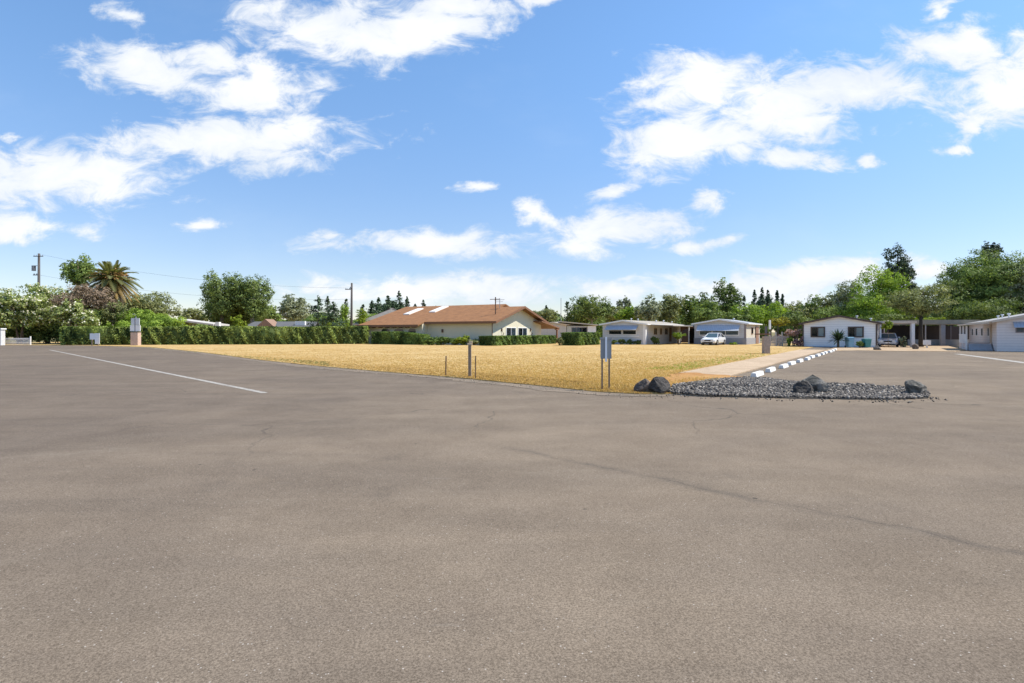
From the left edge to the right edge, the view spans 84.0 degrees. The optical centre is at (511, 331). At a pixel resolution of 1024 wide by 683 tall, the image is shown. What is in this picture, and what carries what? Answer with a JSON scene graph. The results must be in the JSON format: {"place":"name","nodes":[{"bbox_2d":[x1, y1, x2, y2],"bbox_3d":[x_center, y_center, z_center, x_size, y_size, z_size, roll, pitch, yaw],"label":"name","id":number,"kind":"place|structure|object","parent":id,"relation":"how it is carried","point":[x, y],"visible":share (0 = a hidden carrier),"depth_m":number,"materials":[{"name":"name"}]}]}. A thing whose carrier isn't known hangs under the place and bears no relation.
{"place":"outdoors","nodes":[
{"label":"outdoors","id":0,"kind":"place"},
{"bbox_2d":[184,319,229,325],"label":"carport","id":1,"kind":"object","parent":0,"point":[206,322],"visible":0.31,"depth_m":88.35,"materials":[{"name":"metal"}]},
{"bbox_2d":[248,319,316,326],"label":"grey roof house","id":2,"kind":"structure","parent":0,"point":[268,322],"depth_m":93.00,"materials":[{"name":"stone"}]},
{"bbox_2d":[5,332,800,342],"bbox_3d":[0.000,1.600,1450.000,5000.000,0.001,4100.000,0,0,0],"label":"ground","id":3,"kind":"structure","parent":0,"point":[10,339],"depth_m":121.39,"materials":[{"name":"beige soil"}]},
{"bbox_2d":[32,253,42,341],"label":"utility pole","id":4,"kind":"object","parent":3,"relation":"on","point":[34,269],"visible":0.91,"depth_m":87.85,"materials":[{"name":"brown wood"}]},
{"bbox_2d":[58,253,96,285],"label":"broadleaf tree","id":5,"kind":"object","parent":3,"relation":"on","point":[73,272],"visible":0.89,"depth_m":116.78,"materials":[{"name":"green plant"}]},
{"bbox_2d":[8,312,376,330],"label":"wood","id":6,"kind":"object","parent":3,"relation":"on","point":[310,317],"visible":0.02,"depth_m":177.46,"materials":[{"name":"green plant"}]},
{"bbox_2d":[616,295,630,308],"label":"broadleaf tree","id":7,"kind":"object","parent":3,"relation":"on","point":[625,301],"visible":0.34,"depth_m":129.68,"materials":[{"name":"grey plant"}]},
{"bbox_2d":[658,294,686,323],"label":"broadleaf tree","id":8,"kind":"object","parent":3,"relation":"on","point":[671,305],"visible":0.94,"depth_m":104.77,"materials":[{"name":"green plant"}]},
{"bbox_2d":[679,295,698,324],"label":"broadleaf tree","id":9,"kind":"object","parent":3,"relation":"on","point":[690,304],"visible":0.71,"depth_m":107.50,"materials":[{"name":"green plant"}]},
{"bbox_2d":[688,292,715,321],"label":"broadleaf tree","id":10,"kind":"object","parent":3,"relation":"on","point":[702,299],"visible":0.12,"depth_m":112.17,"materials":[{"name":"green plant"}]},
{"bbox_2d":[690,301,724,321],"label":"broadleaf tree","id":11,"kind":"object","parent":3,"relation":"on","point":[702,313],"visible":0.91,"depth_m":99.63,"materials":[{"name":"green plant"}]},
{"bbox_2d":[710,277,743,318],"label":"broadleaf tree","id":12,"kind":"object","parent":3,"relation":"on","point":[722,293],"visible":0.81,"depth_m":103.20,"materials":[{"name":"green plant"}]},
{"bbox_2d":[721,309,753,321],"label":"broadleaf tree","id":13,"kind":"object","parent":3,"relation":"on","point":[738,316],"visible":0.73,"depth_m":91.39,"materials":[{"name":"green plant"}]},
{"bbox_2d":[730,302,765,323],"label":"broadleaf tree","id":14,"kind":"object","parent":3,"relation":"on","point":[754,314],"visible":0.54,"depth_m":95.19,"materials":[{"name":"green plant"}]},
{"bbox_2d":[756,301,789,340],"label":"broadleaf tree","id":15,"kind":"object","parent":3,"relation":"on","point":[772,311],"visible":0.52,"depth_m":99.05,"materials":[{"name":"green plant"}]},
{"bbox_2d":[552,305,1010,337],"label":"wood","id":16,"kind":"object","parent":3,"relation":"on","point":[599,328],"depth_m":144.74,"materials":[{"name":"green plant"}]},
{"bbox_2d":[783,300,821,338],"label":"broadleaf tree","id":17,"kind":"object","parent":3,"relation":"on","point":[791,307],"visible":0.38,"depth_m":102.25,"materials":[{"name":"green plant"}]},
{"bbox_2d":[797,294,832,319],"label":"broadleaf tree","id":18,"kind":"object","parent":3,"relation":"on","point":[814,301],"visible":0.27,"depth_m":101.62,"materials":[{"name":"green plant"}]},
{"bbox_2d":[818,292,847,315],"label":"broadleaf tree","id":19,"kind":"object","parent":3,"relation":"on","point":[826,304],"visible":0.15,"depth_m":98.29,"materials":[{"name":"green plant"}]},
{"bbox_2d":[881,242,918,325],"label":"redwood","id":20,"kind":"object","parent":3,"relation":"on","point":[903,262],"visible":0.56,"depth_m":124.09,"materials":[{"name":"green plant"}]},
{"bbox_2d":[935,248,1023,325],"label":"broadleaf tree","id":21,"kind":"object","parent":3,"relation":"on","point":[987,277],"visible":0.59,"depth_m":77.27,"materials":[{"name":"green plant"}]},
{"bbox_2d":[978,241,1003,265],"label":"broadleaf tree","id":22,"kind":"object","parent":3,"relation":"on","point":[993,245],"visible":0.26,"depth_m":119.31,"materials":[{"name":"green plant"}]},
{"bbox_2d":[995,259,1023,313],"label":"broadleaf tree","id":23,"kind":"object","parent":3,"relation":"on","point":[1011,287],"visible":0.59,"depth_m":75.39,"materials":[{"name":"green plant"}]},
{"bbox_2d":[5,341,811,393],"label":"grass lot","id":24,"kind":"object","parent":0,"point":[539,348],"depth_m":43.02,"materials":[{"name":"yellow plant"}]},
{"bbox_2d":[0,292,22,332],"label":"oleander","id":25,"kind":"object","parent":24,"relation":"on","point":[4,321],"visible":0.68,"depth_m":72.22,"materials":[{"name":"green plant"}]},
{"bbox_2d":[6,324,33,341],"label":"shrub","id":26,"kind":"object","parent":24,"relation":"on","point":[13,333],"visible":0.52,"depth_m":76.17,"materials":[{"name":"green plant"}]},
{"bbox_2d":[0,288,52,343],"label":"oleander","id":27,"kind":"object","parent":24,"relation":"on","point":[27,308],"visible":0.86,"depth_m":73.32,"materials":[{"name":"green plant"}]},
{"bbox_2d":[24,325,55,342],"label":"shrub","id":28,"kind":"object","parent":24,"relation":"on","point":[35,334],"visible":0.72,"depth_m":76.20,"materials":[{"name":"green plant"}]},
{"bbox_2d":[16,282,73,342],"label":"oleander","id":29,"kind":"object","parent":24,"relation":"on","point":[38,289],"visible":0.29,"depth_m":76.73,"materials":[{"name":"green plant"}]},
{"bbox_2d":[40,324,62,342],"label":"shrub","id":30,"kind":"object","parent":24,"relation":"on","point":[56,331],"visible":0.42,"depth_m":76.11,"materials":[{"name":"green plant"}]},
{"bbox_2d":[44,298,101,326],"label":"oleander","id":31,"kind":"object","parent":24,"relation":"on","point":[76,315],"visible":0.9,"depth_m":71.59,"materials":[{"name":"green plant"}]},
{"bbox_2d":[48,283,119,312],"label":"dry shrub","id":32,"kind":"object","parent":24,"relation":"on","point":[94,298],"visible":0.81,"depth_m":74.09,"materials":[{"name":"brown plant"}]},
{"bbox_2d":[81,260,144,325],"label":"palm tree","id":33,"kind":"object","parent":24,"relation":"on","point":[116,280],"visible":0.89,"depth_m":78.12,"materials":[{"name":"green plant"}]},
{"bbox_2d":[100,301,128,324],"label":"shrub","id":34,"kind":"object","parent":24,"relation":"on","point":[111,315],"visible":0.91,"depth_m":75.63,"materials":[{"name":"green plant"}]},
{"bbox_2d":[130,314,140,344],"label":"sign pillar","id":35,"kind":"structure","parent":24,"relation":"on","point":[135,336],"depth_m":66.37,"materials":[{"name":"beige brick"}]},
{"bbox_2d":[101,307,189,326],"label":"shrub","id":36,"kind":"object","parent":24,"relation":"on","point":[147,317],"visible":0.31,"depth_m":75.36,"materials":[{"name":"green plant"}]},
{"bbox_2d":[120,291,184,317],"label":"bush","id":37,"kind":"object","parent":24,"relation":"on","point":[156,305],"visible":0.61,"depth_m":103.67,"materials":[{"name":"green plant"}]},
{"bbox_2d":[172,308,207,325],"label":"broadleaf tree","id":38,"kind":"object","parent":24,"relation":"on","point":[192,313],"visible":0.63,"depth_m":111.02,"materials":[{"name":"green plant"}]},
{"bbox_2d":[58,325,369,344],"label":"hedge","id":39,"kind":"object","parent":24,"relation":"on","point":[172,335],"visible":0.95,"depth_m":70.56,"materials":[{"name":"green plant"}]},
{"bbox_2d":[199,268,242,323],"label":"broadleaf tree","id":40,"kind":"object","parent":24,"relation":"on","point":[216,290],"visible":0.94,"depth_m":95.31,"materials":[{"name":"green plant"}]},
{"bbox_2d":[196,298,276,325],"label":"broadleaf tree","id":41,"kind":"object","parent":24,"relation":"on","point":[265,314],"visible":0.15,"depth_m":100.95,"materials":[{"name":"green plant"}]},
{"bbox_2d":[225,273,275,322],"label":"broadleaf tree","id":42,"kind":"object","parent":24,"relation":"on","point":[254,304],"visible":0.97,"depth_m":97.54,"materials":[{"name":"green plant"}]},
{"bbox_2d":[277,293,311,321],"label":"broadleaf tree","id":43,"kind":"object","parent":24,"relation":"on","point":[288,310],"visible":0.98,"depth_m":118.92,"materials":[{"name":"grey plant"}]},
{"bbox_2d":[306,295,326,326],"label":"conifer","id":44,"kind":"object","parent":24,"relation":"on","point":[315,308],"visible":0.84,"depth_m":87.73,"materials":[{"name":"green plant"}]},
{"bbox_2d":[320,302,345,325],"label":"conifer","id":45,"kind":"object","parent":24,"relation":"on","point":[332,315],"visible":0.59,"depth_m":85.86,"materials":[{"name":"green plant"}]},
{"bbox_2d":[334,304,349,325],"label":"broadleaf tree","id":46,"kind":"object","parent":24,"relation":"on","point":[344,313],"visible":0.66,"depth_m":93.52,"materials":[{"name":"green plant"}]},
{"bbox_2d":[345,283,352,325],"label":"utility pole","id":47,"kind":"object","parent":24,"relation":"on","point":[351,309],"visible":0.9,"depth_m":91.85,"materials":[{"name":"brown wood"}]},
{"bbox_2d":[355,308,368,323],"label":"shrub","id":48,"kind":"object","parent":24,"relation":"on","point":[361,319],"visible":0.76,"depth_m":99.38,"materials":[{"name":"green plant"}]},
{"bbox_2d":[353,308,395,325],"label":"shingle house","id":49,"kind":"structure","parent":24,"relation":"on","point":[389,310],"depth_m":101.48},
{"bbox_2d":[371,331,401,343],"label":"hedge","id":50,"kind":"object","parent":24,"relation":"on","point":[384,337],"visible":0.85,"depth_m":71.75,"materials":[{"name":"green plant"}]},
{"bbox_2d":[398,331,429,344],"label":"hedge","id":51,"kind":"object","parent":24,"relation":"on","point":[408,338],"visible":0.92,"depth_m":69.70,"materials":[{"name":"green plant"}]},
{"bbox_2d":[357,297,559,344],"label":"clubhouse","id":52,"kind":"structure","parent":24,"relation":"on","point":[471,321],"depth_m":73.32,"materials":[{"name":"beige paint"}]},
{"bbox_2d":[478,335,556,345],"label":"hedge","id":53,"kind":"object","parent":24,"relation":"on","point":[490,340],"visible":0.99,"depth_m":68.18,"materials":[{"name":"green plant"}]},
{"bbox_2d":[533,308,557,321],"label":"broadleaf tree","id":54,"kind":"object","parent":24,"relation":"on","point":[546,314],"visible":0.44,"depth_m":123.59,"materials":[{"name":"green plant"}]},
{"bbox_2d":[541,322,586,337],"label":"mobile home","id":55,"kind":"object","parent":24,"relation":"on","point":[562,327],"visible":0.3,"depth_m":91.14,"materials":[{"name":"white"}]},
{"bbox_2d":[558,321,597,331],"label":"mobile home","id":56,"kind":"object","parent":24,"relation":"on","point":[590,328],"visible":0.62,"depth_m":89.98,"materials":[{"name":"white"}]},
{"bbox_2d":[563,310,595,323],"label":"broadleaf tree","id":57,"kind":"object","parent":24,"relation":"on","point":[571,319],"visible":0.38,"depth_m":106.39,"materials":[{"name":"green plant"}]},
{"bbox_2d":[560,332,600,345],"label":"hedge","id":58,"kind":"object","parent":24,"relation":"on","point":[580,338],"visible":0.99,"depth_m":66.13,"materials":[{"name":"green plant"}]},
{"bbox_2d":[567,294,614,323],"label":"broadleaf tree","id":59,"kind":"object","parent":24,"relation":"on","point":[590,308],"visible":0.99,"depth_m":102.96,"materials":[{"name":"green plant"}]},
{"bbox_2d":[600,337,611,388],"bbox_3d":[2.535,0.845,15.349,0.330,1.430,0.091,0,0,0],"label":"roadside sign","id":60,"kind":"object","parent":24,"relation":"on","point":[605,348],"visible":0.87,"depth_m":15.35,"materials":[{"name":"metal"}]},
{"bbox_2d":[605,306,622,322],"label":"broadleaf tree","id":61,"kind":"object","parent":24,"relation":"on","point":[611,317],"visible":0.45,"depth_m":116.02,"materials":[{"name":"green plant"}]},
{"bbox_2d":[613,304,640,320],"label":"broadleaf tree","id":62,"kind":"object","parent":24,"relation":"on","point":[626,313],"visible":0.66,"depth_m":107.31,"materials":[{"name":"green plant"}]},
{"bbox_2d":[565,375,717,390],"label":"weeds","id":63,"kind":"object","parent":24,"relation":"on","point":[630,387],"visible":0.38,"depth_m":16.22,"materials":[{"name":"plant"}]},
{"bbox_2d":[633,378,651,391],"bbox_3d":[3.420,1.418,14.782,0.520,0.439,0.463,0,0,0],"label":"boulder","id":64,"kind":"object","parent":24,"relation":"on","point":[642,385],"visible":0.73,"depth_m":14.63,"materials":[{"name":"grey stone"}]},
{"bbox_2d":[599,318,692,344],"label":"mobile home","id":65,"kind":"object","parent":24,"relation":"on","point":[644,332],"visible":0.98,"depth_m":72.03,"materials":[{"name":"grey"}]},
{"bbox_2d":[632,294,662,320],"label":"broadleaf tree","id":66,"kind":"object","parent":24,"relation":"on","point":[650,311],"visible":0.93,"depth_m":102.85,"materials":[{"name":"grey plant"}]},
{"bbox_2d":[648,376,670,393],"bbox_3d":[3.752,1.394,14.572,0.553,0.514,0.379,0,0,35],"label":"boulder","id":67,"kind":"object","parent":24,"relation":"on","point":[662,385],"visible":0.88,"depth_m":14.46,"materials":[{"name":"grey stone"}]},
{"bbox_2d":[680,325,693,342],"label":"carport","id":68,"kind":"object","parent":24,"relation":"on","point":[682,328],"visible":0.34,"depth_m":80.30,"materials":[{"name":"black metal"}]},
{"bbox_2d":[648,372,742,383],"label":"dirt","id":69,"kind":"structure","parent":24,"relation":"on","point":[692,374],"depth_m":19.55,"materials":[{"name":"beige soil"}]},
{"bbox_2d":[649,353,771,369],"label":"dry grass","id":70,"kind":"structure","parent":24,"relation":"on","point":[705,361],"depth_m":27.59,"materials":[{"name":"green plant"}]},
{"bbox_2d":[701,333,725,344],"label":"parked car","id":71,"kind":"object","parent":24,"relation":"on","point":[715,338],"visible":0.99,"depth_m":67.67,"materials":[{"name":"white paint"}]},
{"bbox_2d":[691,318,762,344],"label":"mobile home","id":72,"kind":"object","parent":24,"relation":"on","point":[740,332],"visible":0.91,"depth_m":71.62,"materials":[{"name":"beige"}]},
{"bbox_2d":[699,331,738,335],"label":"window","id":73,"kind":"structure","parent":72,"relation":"in","point":[701,333],"depth_m":71.43,"materials":[{"name":"glass"}]},
{"bbox_2d":[755,320,770,353],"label":"address pillar","id":74,"kind":"structure","parent":24,"relation":"on","point":[765,344],"depth_m":40.81,"materials":[{"name":"grey stone"}]},
{"bbox_2d":[769,332,788,345],"bbox_3d":[29.550,0.790,62.980,2.189,1.620,0.120,0,0,0],"label":"picket fence","id":75,"kind":"object","parent":24,"relation":"on","point":[782,340],"visible":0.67,"depth_m":62.95,"materials":[{"name":"grey wood"}]},
{"bbox_2d":[768,317,789,344],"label":"tree","id":76,"kind":"object","parent":24,"relation":"on","point":[777,322],"visible":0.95,"depth_m":65.89,"materials":[{"name":"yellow plant"}]},
{"bbox_2d":[0,345,1023,682],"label":"road","id":77,"kind":"structure","parent":0,"point":[302,525],"depth_m":4.62,"materials":[{"name":"grey asphalt"}]},
{"bbox_2d":[52,350,267,392],"bbox_3d":[-23.505,1.575,32.377,0.160,0.001,49.158,0,0,-44],"label":"road marking","id":78,"kind":"object","parent":77,"relation":"on","point":[177,375],"visible":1,"depth_m":20.14,"materials":[{"name":"paint"}]},
{"bbox_2d":[68,345,671,396],"bbox_3d":[-22.852,1.573,41.349,76.465,0.001,4.492,0,0,44],"label":"road edge","id":79,"kind":"object","parent":77,"relation":"on","point":[540,388],"visible":0.87,"depth_m":19.24,"materials":[{"name":"grey concrete"}]},
{"bbox_2d":[259,361,676,398],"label":"pebbles","id":80,"kind":"object","parent":79,"relation":"on","point":[486,381],"visible":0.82,"depth_m":17.22,"materials":[{"name":"grey gravel"}]},
{"bbox_2d":[668,376,930,399],"bbox_3d":[7.785,1.569,15.486,5.798,0.030,6.420,0,0,38],"label":"gravel base","id":81,"kind":"object","parent":77,"relation":"on","point":[792,397],"visible":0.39,"depth_m":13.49,"materials":[{"name":"grey gravel"}]},
{"bbox_2d":[793,381,813,393],"bbox_3d":[7.229,1.423,14.131,0.432,0.422,0.480,0,0,39],"label":"boulder","id":82,"kind":"object","parent":81,"relation":"on","point":[804,387],"visible":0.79,"depth_m":14.01,"materials":[{"name":"grey stone"}]},
{"bbox_2d":[666,393,946,402],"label":"gravel","id":83,"kind":"structure","parent":81,"relation":"on","point":[830,400],"depth_m":13.22,"materials":[{"name":"grey gravel"}]},
{"bbox_2d":[801,375,828,392],"bbox_3d":[7.608,1.368,14.369,0.583,0.592,0.542,0,0,0],"label":"boulder","id":84,"kind":"object","parent":81,"relation":"on","point":[818,384],"visible":0.58,"depth_m":14.16,"materials":[{"name":"grey stone"}]},
{"bbox_2d":[904,380,926,392],"bbox_3d":[9.978,1.410,14.045,0.502,0.464,0.354,0,0,25],"label":"boulder","id":85,"kind":"object","parent":81,"relation":"on","point":[912,386],"visible":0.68,"depth_m":13.96,"materials":[{"name":"grey stone"}]},
{"bbox_2d":[0,0,1023,331],"label":"sky","id":86,"kind":"structure","parent":0,"point":[532,154],"materials":[{"name":"blue"}]},
{"bbox_2d":[679,349,823,375],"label":"path","id":87,"kind":"structure","parent":0,"point":[737,367],"depth_m":26.93,"materials":[{"name":"beige concrete"}]},
{"bbox_2d":[760,341,964,351],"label":"soil yard","id":88,"kind":"structure","parent":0,"point":[928,349],"depth_m":50.50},
{"bbox_2d":[773,310,815,339],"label":"broadleaf tree","id":89,"kind":"object","parent":88,"relation":"on","point":[795,318],"visible":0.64,"depth_m":84.62,"materials":[{"name":"green plant"}]},
{"bbox_2d":[810,304,856,318],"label":"broadleaf tree","id":90,"kind":"object","parent":88,"relation":"on","point":[830,312],"visible":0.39,"depth_m":89.21,"materials":[{"name":"green plant"}]},
{"bbox_2d":[829,329,849,347],"bbox_3d":[32.618,0.594,56.715,2.633,2.021,2.626,0,0,42],"label":"yucca","id":91,"kind":"object","parent":88,"relation":"on","point":[838,335],"visible":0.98,"depth_m":56.63,"materials":[{"name":"green plant"}]},
{"bbox_2d":[798,315,881,346],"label":"white house","id":92,"kind":"structure","parent":88,"relation":"on","point":[816,332],"depth_m":58.98,"materials":[{"name":"white paint"}]},
{"bbox_2d":[811,327,824,336],"bbox_3d":[32.195,0.000,59.895,1.350,1.100,0.070,0,0,34],"label":"window","id":93,"kind":"structure","parent":92,"relation":"in","point":[815,331],"depth_m":59.88,"materials":[{"name":"glass"}]},
{"bbox_2d":[848,327,863,336],"bbox_3d":[35.045,0.000,57.995,1.400,1.100,0.070,0,0,34],"label":"window","id":94,"kind":"structure","parent":92,"relation":"in","point":[852,331],"depth_m":57.98,"materials":[{"name":"glass"}]},
{"bbox_2d":[827,280,866,306],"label":"broadleaf tree","id":95,"kind":"object","parent":88,"relation":"on","point":[841,295],"visible":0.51,"depth_m":93.78,"materials":[{"name":"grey plant"}]},
{"bbox_2d":[835,295,898,319],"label":"broadleaf tree","id":96,"kind":"object","parent":88,"relation":"on","point":[865,311],"visible":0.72,"depth_m":83.12,"materials":[{"name":"green plant"}]},
{"bbox_2d":[844,263,911,315],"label":"broadleaf tree","id":97,"kind":"object","parent":88,"relation":"on","point":[884,283],"visible":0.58,"depth_m":85.42,"materials":[{"name":"green plant"}]},
{"bbox_2d":[854,312,912,326],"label":"broadleaf tree","id":98,"kind":"object","parent":88,"relation":"on","point":[889,316],"visible":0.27,"depth_m":77.80,"materials":[{"name":"green plant"}]},
{"bbox_2d":[878,333,899,346],"bbox_3d":[39.904,0.821,60.388,2.120,1.461,4.490,0,0,34],"label":"parked car","id":99,"kind":"object","parent":88,"relation":"on","point":[890,339],"visible":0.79,"depth_m":59.01,"materials":[{"name":"silver metal"}]},
{"bbox_2d":[876,321,916,346],"bbox_3d":[40.831,0.226,62.659,3.663,2.748,6.200,0,0,8],"label":"carport","id":100,"kind":"object","parent":88,"relation":"on","point":[912,332],"visible":0.38,"depth_m":59.54,"materials":[{"name":"white paint"}]},
{"bbox_2d":[877,282,958,346],"bbox_3d":[42.509,-1.796,59.894,6.414,6.803,6.706,0,0,0],"label":"broadleaf tree","id":101,"kind":"object","parent":88,"relation":"on","point":[914,302],"visible":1,"depth_m":59.31,"materials":[{"name":"green plant"}]},
{"bbox_2d":[930,277,985,325],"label":"broadleaf tree","id":102,"kind":"object","parent":88,"relation":"on","point":[960,294],"visible":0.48,"depth_m":77.08,"materials":[{"name":"green plant"}]},
{"bbox_2d":[950,326,968,338],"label":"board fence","id":103,"kind":"object","parent":88,"relation":"on","point":[954,332],"visible":0.15,"depth_m":70.00,"materials":[{"name":"grey wood"}]},
{"bbox_2d":[936,297,1023,320],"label":"broadleaf tree","id":104,"kind":"object","parent":88,"relation":"on","point":[975,310],"visible":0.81,"depth_m":71.69,"materials":[{"name":"green plant"}]},
{"bbox_2d":[957,313,1023,351],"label":"mobile home","id":105,"kind":"object","parent":88,"relation":"on","point":[1002,333],"visible":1,"depth_m":47.34,"materials":[{"name":"white"}]},
{"bbox_2d":[887,320,980,345],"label":"carport building","id":106,"kind":"structure","parent":0,"point":[939,335],"depth_m":65.70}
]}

